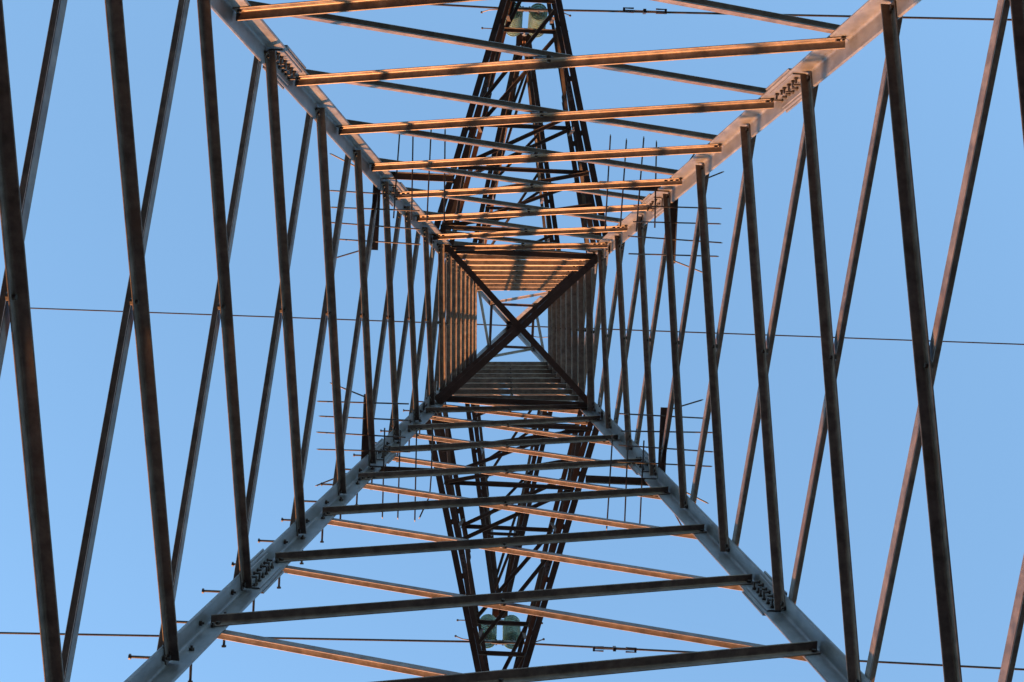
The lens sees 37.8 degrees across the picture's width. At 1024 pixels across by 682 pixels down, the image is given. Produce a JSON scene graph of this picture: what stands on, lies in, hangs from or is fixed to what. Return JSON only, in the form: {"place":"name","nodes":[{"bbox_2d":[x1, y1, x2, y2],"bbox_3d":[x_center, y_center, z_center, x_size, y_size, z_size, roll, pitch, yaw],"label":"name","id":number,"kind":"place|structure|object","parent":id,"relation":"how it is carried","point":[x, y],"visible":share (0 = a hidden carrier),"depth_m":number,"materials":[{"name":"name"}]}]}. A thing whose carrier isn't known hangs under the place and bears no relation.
{"place":"outdoors","nodes":[
{"label":"outdoors","id":0,"kind":"place"},
{"bbox_2d":[0,0,1023,681],"label":"sky","id":1,"kind":"structure","parent":0,"point":[76,252],"materials":[{"name":"blue"}]},
{"bbox_3d":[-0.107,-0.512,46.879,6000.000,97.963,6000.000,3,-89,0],"label":"ground","id":2,"kind":"structure","parent":0,"visible":0},
{"bbox_2d":[0,0,1023,681],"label":"transmission tower","id":3,"kind":"structure","parent":2,"relation":"on","point":[550,270],"depth_m":11.16,"materials":[{"name":"metal"}]},
{"bbox_2d":[455,614,544,648],"bbox_3d":[-0.194,4.527,23.606,1.400,2.181,0.289,3,-89,0],"label":"insulator set","id":4,"kind":"object","parent":3,"relation":"hanging from","point":[511,633],"visible":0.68,"depth_m":22.75,"materials":[{"name":"glass"}]},
{"bbox_2d":[0,632,1023,670],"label":"conductor","id":5,"kind":"object","parent":4,"relation":"hanging from","point":[457,641],"visible":0.72,"depth_m":22.31,"materials":[{"name":"metal"}]},
{"bbox_2d":[593,646,636,652],"bbox_3d":[1.532,4.604,22.387,0.653,0.130,0.089,3,-89,0],"label":"vibration damper","id":6,"kind":"object","parent":5,"relation":"attached to","point":[615,649],"visible":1,"depth_m":22.34,"materials":[{"name":"metal"}]},
{"bbox_2d":[480,2,570,37],"bbox_3d":[0.207,-4.984,23.492,1.400,2.181,0.289,3,-89,0],"label":"insulator set","id":7,"kind":"object","parent":3,"relation":"hanging from","point":[536,19],"visible":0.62,"depth_m":22.63,"materials":[{"name":"glass"}]},
{"bbox_2d":[434,4,1011,20],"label":"conductor","id":8,"kind":"object","parent":7,"relation":"hanging from","point":[716,13],"visible":0.66,"depth_m":22.24,"materials":[{"name":"metal"}]},
{"bbox_2d":[623,7,666,13],"bbox_3d":[1.972,-4.905,22.271,0.653,0.130,0.089,3,-89,0],"label":"vibration damper","id":9,"kind":"object","parent":8,"relation":"attached to","point":[643,10],"visible":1,"depth_m":22.22,"materials":[{"name":"metal"}]},
{"bbox_2d":[30,307,1023,344],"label":"earth wire","id":10,"kind":"object","parent":3,"relation":"attached to","point":[534,326],"visible":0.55,"depth_m":30.27,"materials":[{"name":"metal"}]}
]}

